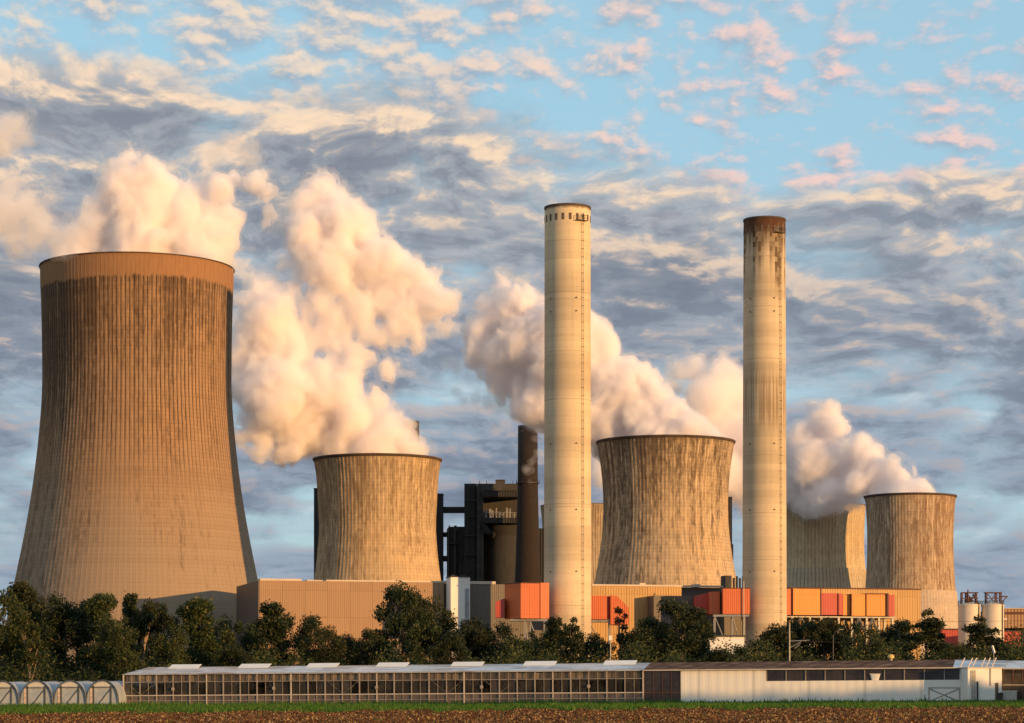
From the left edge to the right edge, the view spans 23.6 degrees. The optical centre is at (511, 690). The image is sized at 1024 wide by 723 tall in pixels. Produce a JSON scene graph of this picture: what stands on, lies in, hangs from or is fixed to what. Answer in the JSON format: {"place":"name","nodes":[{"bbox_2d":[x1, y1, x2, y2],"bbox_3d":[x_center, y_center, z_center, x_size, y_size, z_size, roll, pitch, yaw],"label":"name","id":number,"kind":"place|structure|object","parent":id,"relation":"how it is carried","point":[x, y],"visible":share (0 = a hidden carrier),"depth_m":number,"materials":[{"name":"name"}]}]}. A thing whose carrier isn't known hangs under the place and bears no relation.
{"place":"outdoors","nodes":[
{"label":"outdoors","id":0,"kind":"place"},
{"bbox_2d":[0,251,257,671],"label":"cooling tower","id":1,"kind":"structure","parent":0,"point":[136,486],"depth_m":682.55,"materials":[{"name":"concrete"}]},
{"bbox_2d":[464,480,543,583],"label":"boiler house","id":2,"kind":"structure","parent":0,"point":[490,520],"depth_m":933.00,"materials":[{"name":"black metal"}]},
{"bbox_2d":[0,0,1023,624],"label":"sky","id":3,"kind":"structure","parent":0,"point":[375,179],"materials":[{"name":"blue"}]},
{"bbox_2d":[540,503,602,583],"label":"cooling tower","id":4,"kind":"structure","parent":0,"point":[596,521],"depth_m":1241.34,"materials":[{"name":"concrete"}]},
{"bbox_2d":[236,575,920,664],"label":"turbine hall","id":5,"kind":"structure","parent":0,"point":[347,606],"depth_m":656.66,"materials":[{"name":"beige metal"}]},
{"bbox_2d":[594,434,735,587],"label":"cooling tower","id":6,"kind":"structure","parent":0,"point":[665,510],"depth_m":800.98,"materials":[{"name":"concrete"}]},
{"bbox_2d":[706,635,744,653],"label":"white shed","id":7,"kind":"structure","parent":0,"point":[737,639],"depth_m":560.00,"materials":[{"name":"white metal"}]},
{"bbox_2d":[786,501,865,587],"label":"cooling tower","id":8,"kind":"structure","parent":0,"point":[825,544],"depth_m":1035.71,"materials":[{"name":"concrete"}]},
{"bbox_2d":[789,620,969,621],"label":"overhead wire","id":9,"kind":"object","parent":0,"point":[908,621],"visible":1,"depth_m":366.99,"materials":[{"name":"metal"}]},
{"bbox_2d":[934,629,957,659],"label":"red shed","id":10,"kind":"structure","parent":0,"point":[951,635],"depth_m":735.00,"materials":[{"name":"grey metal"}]},
{"bbox_2d":[1004,630,1020,644],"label":"red shed","id":11,"kind":"structure","parent":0,"point":[1009,631],"depth_m":715.00,"materials":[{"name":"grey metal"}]},
{"bbox_2d":[1004,608,1023,644],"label":"warehouse","id":12,"kind":"structure","parent":0,"point":[1013,617],"depth_m":742.00,"materials":[{"name":"metal"}]},
{"bbox_3d":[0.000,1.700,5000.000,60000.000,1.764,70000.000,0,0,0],"label":"ground","id":13,"kind":"structure","parent":0,"visible":0},
{"bbox_2d":[0,680,27,704],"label":"polytunnel","id":14,"kind":"structure","parent":13,"relation":"on","point":[10,693],"depth_m":322.20,"materials":[{"name":"white plastic"}]},
{"bbox_2d":[0,587,40,681],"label":"tree","id":15,"kind":"object","parent":13,"relation":"on","point":[11,638],"visible":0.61,"depth_m":383.06,"materials":[{"name":"green plant"}]},
{"bbox_2d":[4,578,39,679],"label":"tree","id":16,"kind":"object","parent":13,"relation":"on","point":[23,591],"visible":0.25,"depth_m":395.10,"materials":[{"name":"green plant"}]},
{"bbox_2d":[11,603,43,681],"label":"tree","id":17,"kind":"object","parent":13,"relation":"on","point":[30,628],"visible":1,"depth_m":366.95,"materials":[{"name":"green plant"}]},
{"bbox_2d":[20,680,61,705],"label":"polytunnel","id":18,"kind":"structure","parent":13,"relation":"on","point":[36,691],"depth_m":322.20,"materials":[{"name":"white plastic"}]},
{"bbox_2d":[32,590,61,670],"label":"tree","id":19,"kind":"object","parent":13,"relation":"on","point":[43,609],"visible":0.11,"depth_m":400.95,"materials":[{"name":"green plant"}]},
{"bbox_2d":[33,594,91,681],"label":"tree","id":20,"kind":"object","parent":13,"relation":"on","point":[66,619],"visible":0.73,"depth_m":388.54,"materials":[{"name":"green plant"}]},
{"bbox_2d":[53,680,94,704],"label":"polytunnel","id":21,"kind":"structure","parent":13,"relation":"on","point":[71,691],"depth_m":322.20,"materials":[{"name":"white plastic"}]},
{"bbox_2d":[67,598,96,674],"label":"tree","id":22,"kind":"object","parent":13,"relation":"on","point":[78,660],"visible":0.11,"depth_m":403.42,"materials":[{"name":"green plant"}]},
{"bbox_2d":[77,591,121,680],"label":"tree","id":23,"kind":"object","parent":13,"relation":"on","point":[97,605],"visible":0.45,"depth_m":384.81,"materials":[{"name":"green plant"}]},
{"bbox_2d":[86,612,140,680],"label":"tree","id":24,"kind":"object","parent":13,"relation":"on","point":[114,650],"visible":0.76,"depth_m":366.78,"materials":[{"name":"green plant"}]},
{"bbox_2d":[86,680,155,704],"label":"polytunnel","id":25,"kind":"structure","parent":13,"relation":"on","point":[104,691],"depth_m":322.20,"materials":[{"name":"white plastic"}]},
{"bbox_2d":[113,590,141,675],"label":"tree","id":26,"kind":"object","parent":13,"relation":"on","point":[130,609],"visible":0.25,"depth_m":396.83,"materials":[{"name":"green plant"}]},
{"bbox_2d":[128,593,159,668],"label":"tree","id":27,"kind":"object","parent":13,"relation":"on","point":[145,620],"visible":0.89,"depth_m":391.39,"materials":[{"name":"green plant"}]},
{"bbox_2d":[137,597,185,667],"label":"tree","id":28,"kind":"object","parent":13,"relation":"on","point":[164,620],"visible":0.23,"depth_m":399.27,"materials":[{"name":"green plant"}]},
{"bbox_2d":[150,622,195,666],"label":"tree","id":29,"kind":"object","parent":13,"relation":"on","point":[173,652],"visible":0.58,"depth_m":370.71,"materials":[{"name":"green plant"}]},
{"bbox_2d":[174,595,221,666],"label":"tree","id":30,"kind":"object","parent":13,"relation":"on","point":[194,615],"visible":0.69,"depth_m":380.72,"materials":[{"name":"green plant"}]},
{"bbox_2d":[192,614,245,666],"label":"tree","id":31,"kind":"object","parent":13,"relation":"on","point":[227,636],"visible":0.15,"depth_m":390.71,"materials":[{"name":"green plant"}]},
{"bbox_2d":[211,640,255,666],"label":"tree","id":32,"kind":"object","parent":13,"relation":"on","point":[227,654],"visible":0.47,"depth_m":372.95,"materials":[{"name":"green plant"}]},
{"bbox_2d":[230,618,268,664],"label":"tree","id":33,"kind":"object","parent":13,"relation":"on","point":[252,634],"visible":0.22,"depth_m":395.13,"materials":[{"name":"green plant"}]},
{"bbox_2d":[248,599,290,665],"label":"tree","id":34,"kind":"object","parent":13,"relation":"on","point":[273,627],"visible":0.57,"depth_m":387.44,"materials":[{"name":"green plant"}]},
{"bbox_2d":[269,611,332,665],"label":"tree","id":35,"kind":"object","parent":13,"relation":"on","point":[311,623],"visible":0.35,"depth_m":392.85,"materials":[{"name":"green plant"}]},
{"bbox_2d":[314,488,318,574],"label":"duct tower","id":36,"kind":"structure","parent":13,"relation":"on","point":[316,524],"depth_m":985.00,"materials":[{"name":"black metal"}]},
{"bbox_2d":[296,624,348,665],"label":"tree","id":37,"kind":"object","parent":13,"relation":"on","point":[322,653],"visible":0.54,"depth_m":385.12,"materials":[{"name":"green plant"}]},
{"bbox_2d":[326,631,367,664],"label":"tree","id":38,"kind":"object","parent":13,"relation":"on","point":[350,641],"visible":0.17,"depth_m":396.78,"materials":[{"name":"green plant"}]},
{"bbox_2d":[347,627,388,664],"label":"tree","id":39,"kind":"object","parent":13,"relation":"on","point":[370,641],"visible":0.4,"depth_m":386.99,"materials":[{"name":"green plant"}]},
{"bbox_2d":[312,453,441,580],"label":"cooling tower","id":40,"kind":"structure","parent":13,"relation":"on","point":[377,515],"depth_m":782.85,"materials":[{"name":"beige concrete"}]},
{"bbox_2d":[122,660,649,704],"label":"greenhouse","id":41,"kind":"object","parent":13,"relation":"on","point":[393,673],"visible":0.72,"depth_m":319.45,"materials":[{"name":"grey glass"}]},
{"bbox_2d":[131,679,642,695],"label":"crop plants","id":42,"kind":"object","parent":41,"relation":"in","point":[435,686],"visible":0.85,"depth_m":319.72,"materials":[{"name":"green plant"}]},
{"bbox_2d":[371,579,445,664],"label":"tree","id":43,"kind":"object","parent":13,"relation":"on","point":[411,600],"visible":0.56,"depth_m":389.97,"materials":[{"name":"green plant"}]},
{"bbox_2d":[402,421,419,454],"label":"brick chimney","id":44,"kind":"object","parent":13,"relation":"on","point":[410,438],"visible":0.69,"depth_m":1146.53,"materials":[{"name":"white"}]},
{"bbox_2d":[407,595,459,663],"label":"tree","id":45,"kind":"object","parent":13,"relation":"on","point":[446,617],"visible":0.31,"depth_m":394.77,"materials":[{"name":"green plant"}]},
{"bbox_2d":[426,630,469,664],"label":"tree","id":46,"kind":"object","parent":13,"relation":"on","point":[447,644],"visible":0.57,"depth_m":376.80,"materials":[{"name":"green plant"}]},
{"bbox_2d":[436,493,463,580],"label":"lift tower","id":47,"kind":"structure","parent":13,"relation":"on","point":[440,511],"depth_m":960.00,"materials":[{"name":"black metal"}]},
{"bbox_2d":[447,525,463,576],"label":"coal bunker house","id":48,"kind":"structure","parent":13,"relation":"on","point":[455,550],"depth_m":955.00,"materials":[{"name":"metal"}]},
{"bbox_2d":[446,575,470,655],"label":"stair shaft","id":49,"kind":"object","parent":13,"relation":"on","point":[458,593],"visible":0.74,"depth_m":648.92,"materials":[{"name":"grey concrete"}]},
{"bbox_2d":[449,616,495,663],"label":"tree","id":50,"kind":"object","parent":13,"relation":"on","point":[473,634],"visible":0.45,"depth_m":391.18,"materials":[{"name":"green plant"}]},
{"bbox_2d":[471,620,515,663],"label":"tree","id":51,"kind":"object","parent":13,"relation":"on","point":[505,631],"visible":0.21,"depth_m":394.61,"materials":[{"name":"green plant"}]},
{"bbox_2d":[0,704,1023,722],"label":"field clods","id":52,"kind":"object","parent":13,"relation":"on","point":[828,714],"visible":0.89,"depth_m":157.06,"materials":[{"name":"brown soil"}]},
{"bbox_2d":[0,697,1023,722],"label":"grass","id":53,"kind":"structure","parent":13,"relation":"on","point":[307,706],"depth_m":238.47,"materials":[{"name":"green plant"}]},
{"bbox_2d":[0,623,1023,681],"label":"undergrowth","id":54,"kind":"object","parent":13,"relation":"on","point":[42,667],"visible":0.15,"depth_m":374.22,"materials":[{"name":"green plant"}]},
{"bbox_2d":[490,635,536,663],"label":"tree","id":55,"kind":"object","parent":13,"relation":"on","point":[530,645],"visible":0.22,"depth_m":384.80,"materials":[{"name":"green plant"}]},
{"bbox_2d":[495,582,548,640],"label":"duct casing","id":56,"kind":"object","parent":13,"relation":"on","point":[524,602],"visible":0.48,"depth_m":622.62,"materials":[{"name":"orange metal"}]},
{"bbox_2d":[515,425,540,582],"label":"brick chimney","id":57,"kind":"object","parent":13,"relation":"on","point":[527,566],"visible":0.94,"depth_m":911.53,"materials":[{"name":"brick"}]},
{"bbox_2d":[522,628,549,660],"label":"tree","id":58,"kind":"object","parent":13,"relation":"on","point":[537,644],"visible":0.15,"depth_m":392.48,"materials":[{"name":"green plant"}]},
{"bbox_2d":[540,614,567,662],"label":"tree","id":59,"kind":"object","parent":13,"relation":"on","point":[553,624],"visible":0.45,"depth_m":389.27,"materials":[{"name":"green plant"}]},
{"bbox_2d":[544,203,590,661],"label":"chimney","id":60,"kind":"object","parent":13,"relation":"on","point":[567,433],"visible":0.94,"depth_m":628.77,"materials":[{"name":"beige concrete"}]},
{"bbox_2d":[552,615,589,662],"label":"tree","id":61,"kind":"object","parent":13,"relation":"on","point":[569,639],"visible":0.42,"depth_m":383.57,"materials":[{"name":"green plant"}]},
{"bbox_2d":[575,630,617,662],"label":"tree","id":62,"kind":"object","parent":13,"relation":"on","point":[593,641],"visible":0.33,"depth_m":392.87,"materials":[{"name":"green plant"}]},
{"bbox_2d":[591,595,628,659],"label":"duct casing","id":63,"kind":"object","parent":13,"relation":"on","point":[602,609],"visible":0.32,"depth_m":648.00,"materials":[{"name":"orange metal"}]},
{"bbox_2d":[609,636,611,659],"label":"signal post","id":64,"kind":"object","parent":13,"relation":"on","point":[610,638],"visible":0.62,"depth_m":363.91,"materials":[{"name":"grey metal"}]},
{"bbox_2d":[613,606,627,654],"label":"tree","id":65,"kind":"object","parent":13,"relation":"on","point":[620,621],"visible":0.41,"depth_m":398.04,"materials":[{"name":"green plant"}]},
{"bbox_2d":[614,624,664,662],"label":"tree","id":66,"kind":"object","parent":13,"relation":"on","point":[631,636],"visible":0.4,"depth_m":387.28,"materials":[{"name":"green plant"}]},
{"bbox_2d":[636,614,667,660],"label":"tree","id":67,"kind":"object","parent":13,"relation":"on","point":[651,622],"visible":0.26,"depth_m":394.84,"materials":[{"name":"green plant"}]},
{"bbox_2d":[648,596,718,661],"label":"tree","id":68,"kind":"object","parent":13,"relation":"on","point":[682,613],"visible":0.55,"depth_m":388.38,"materials":[{"name":"green plant"}]},
{"bbox_2d":[682,605,713,661],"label":"tree","id":69,"kind":"object","parent":13,"relation":"on","point":[701,650],"visible":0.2,"depth_m":396.41,"materials":[{"name":"green plant"}]},
{"bbox_2d":[692,647,737,661],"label":"tree","id":70,"kind":"object","parent":13,"relation":"on","point":[717,654],"visible":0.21,"depth_m":374.67,"materials":[{"name":"green plant"}]},
{"bbox_2d":[693,581,749,661],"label":"duct casing","id":71,"kind":"object","parent":13,"relation":"on","point":[728,601],"visible":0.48,"depth_m":652.00,"materials":[{"name":"orange metal"}]},
{"bbox_2d":[728,497,732,556],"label":"duct tower","id":72,"kind":"structure","parent":13,"relation":"on","point":[730,513],"depth_m":905.00,"materials":[{"name":"grey concrete"}]},
{"bbox_2d":[729,645,760,661],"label":"tree","id":73,"kind":"object","parent":13,"relation":"on","point":[739,651],"visible":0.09,"depth_m":382.89,"materials":[{"name":"green plant"}]},
{"bbox_2d":[742,216,786,652],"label":"chimney","id":74,"kind":"object","parent":13,"relation":"on","point":[764,563],"visible":0.88,"depth_m":656.96,"materials":[{"name":"concrete"}]},
{"bbox_2d":[743,620,800,670],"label":"tree","id":75,"kind":"object","parent":13,"relation":"on","point":[781,636],"visible":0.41,"depth_m":388.61,"materials":[{"name":"green plant"}]},
{"bbox_2d":[775,617,821,660],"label":"tree","id":76,"kind":"object","parent":13,"relation":"on","point":[796,626],"visible":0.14,"depth_m":394.88,"materials":[{"name":"green plant"}]},
{"bbox_2d":[789,623,809,660],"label":"overhead mast","id":77,"kind":"object","parent":13,"relation":"on","point":[794,640],"visible":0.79,"depth_m":365.90,"materials":[{"name":"grey metal"}]},
{"bbox_2d":[791,641,963,642],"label":"overhead wire","id":78,"kind":"object","parent":77,"relation":"attached to","point":[910,642],"visible":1,"depth_m":366.98,"materials":[{"name":"metal"}]},
{"bbox_2d":[643,658,1006,702],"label":"packing shed","id":79,"kind":"structure","parent":13,"relation":"on","point":[741,681],"depth_m":305.19,"materials":[{"name":"white metal"}]},
{"bbox_2d":[870,674,879,679],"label":"basin","id":80,"kind":"object","parent":79,"relation":"on","point":[875,676],"visible":1,"depth_m":302.55,"materials":[{"name":"white"}]},
{"bbox_2d":[887,654,893,660],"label":"roof cowl","id":81,"kind":"object","parent":79,"relation":"on","point":[890,656],"visible":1,"depth_m":307.82,"materials":[{"name":"grey metal"}]},
{"bbox_2d":[800,617,849,680],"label":"tree","id":82,"kind":"object","parent":13,"relation":"on","point":[825,629],"visible":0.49,"depth_m":390.74,"materials":[{"name":"green plant"}]},
{"bbox_2d":[833,629,843,680],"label":"street lamp","id":83,"kind":"object","parent":13,"relation":"on","point":[833,644],"visible":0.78,"depth_m":367.96,"materials":[{"name":"metal"}]},
{"bbox_2d":[787,588,895,656],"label":"duct gallery","id":84,"kind":"object","parent":13,"relation":"on","point":[809,603],"visible":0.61,"depth_m":674.49,"materials":[{"name":"orange metal"}]},
{"bbox_2d":[834,619,863,660],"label":"tree","id":85,"kind":"object","parent":13,"relation":"on","point":[845,630],"visible":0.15,"depth_m":394.96,"materials":[{"name":"green plant"}]},
{"bbox_2d":[839,623,888,680],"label":"tree","id":86,"kind":"object","parent":13,"relation":"on","point":[875,635],"visible":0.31,"depth_m":385.48,"materials":[{"name":"green plant"}]},
{"bbox_2d":[866,623,903,659],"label":"tree","id":87,"kind":"object","parent":13,"relation":"on","point":[891,632],"visible":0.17,"depth_m":392.81,"materials":[{"name":"green plant"}]},
{"bbox_2d":[894,617,919,658],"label":"tree","id":88,"kind":"object","parent":13,"relation":"on","point":[903,627],"visible":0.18,"depth_m":397.47,"materials":[{"name":"green plant"}]},
{"bbox_2d":[863,492,957,657],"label":"cooling tower","id":89,"kind":"structure","parent":13,"relation":"on","point":[910,537],"depth_m":984.55,"materials":[{"name":"concrete"}]},
{"bbox_2d":[896,607,954,669],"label":"tree","id":90,"kind":"object","parent":13,"relation":"on","point":[929,632],"visible":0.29,"depth_m":386.76,"materials":[{"name":"green plant"}]},
{"bbox_2d":[924,687,960,700],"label":"metal gate","id":91,"kind":"object","parent":13,"relation":"on","point":[932,688],"visible":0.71,"depth_m":289.91,"materials":[{"name":"grey metal"}]},
{"bbox_2d":[930,643,975,659],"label":"tree","id":92,"kind":"object","parent":13,"relation":"on","point":[954,650],"visible":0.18,"depth_m":381.76,"materials":[{"name":"green plant"}]},
{"bbox_2d":[958,590,980,646],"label":"silo","id":93,"kind":"object","parent":13,"relation":"on","point":[968,609],"visible":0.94,"depth_m":697.62,"materials":[{"name":"paint"}]},
{"bbox_2d":[949,667,1002,701],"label":"end building","id":94,"kind":"structure","parent":13,"relation":"on","point":[981,683],"depth_m":297.87,"materials":[{"name":"grey metal"}]},
{"bbox_2d":[971,670,975,699],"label":"door","id":95,"kind":"structure","parent":94,"relation":"in","point":[973,672],"depth_m":297.53,"materials":[{"name":"grey metal"}]},
{"bbox_2d":[995,683,997,699],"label":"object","id":96,"kind":"structure","parent":94,"relation":"in","point":[996,684],"depth_m":298.04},
{"bbox_2d":[953,614,1009,659],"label":"tree","id":97,"kind":"object","parent":13,"relation":"on","point":[979,631],"visible":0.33,"depth_m":384.65,"materials":[{"name":"green plant"}]},
{"bbox_2d":[981,592,1007,658],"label":"silo","id":98,"kind":"object","parent":13,"relation":"on","point":[992,611],"visible":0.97,"depth_m":697.35,"materials":[{"name":"paint"}]},
{"bbox_2d":[996,693,1002,700],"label":"waste bin","id":99,"kind":"object","parent":13,"relation":"on","point":[999,696],"visible":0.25,"depth_m":291.65,"materials":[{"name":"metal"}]},
{"bbox_2d":[990,641,1010,659],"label":"tree","id":100,"kind":"object","parent":13,"relation":"on","point":[1008,643],"visible":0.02,"depth_m":391.40,"materials":[{"name":"green plant"}]},
{"bbox_2d":[1001,691,1016,699],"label":"crate","id":101,"kind":"object","parent":13,"relation":"on","point":[1009,695],"visible":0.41,"depth_m":292.00,"materials":[{"name":"plastic"}]},
{"bbox_2d":[1000,646,1023,660],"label":"tree","id":102,"kind":"object","parent":13,"relation":"on","point":[1014,654],"visible":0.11,"depth_m":382.92,"materials":[{"name":"green plant"}]},
{"bbox_2d":[1002,661,1023,699],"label":"glasshouse","id":103,"kind":"structure","parent":13,"relation":"on","point":[1012,675],"depth_m":303.50,"materials":[{"name":"brown glass"}]}
]}

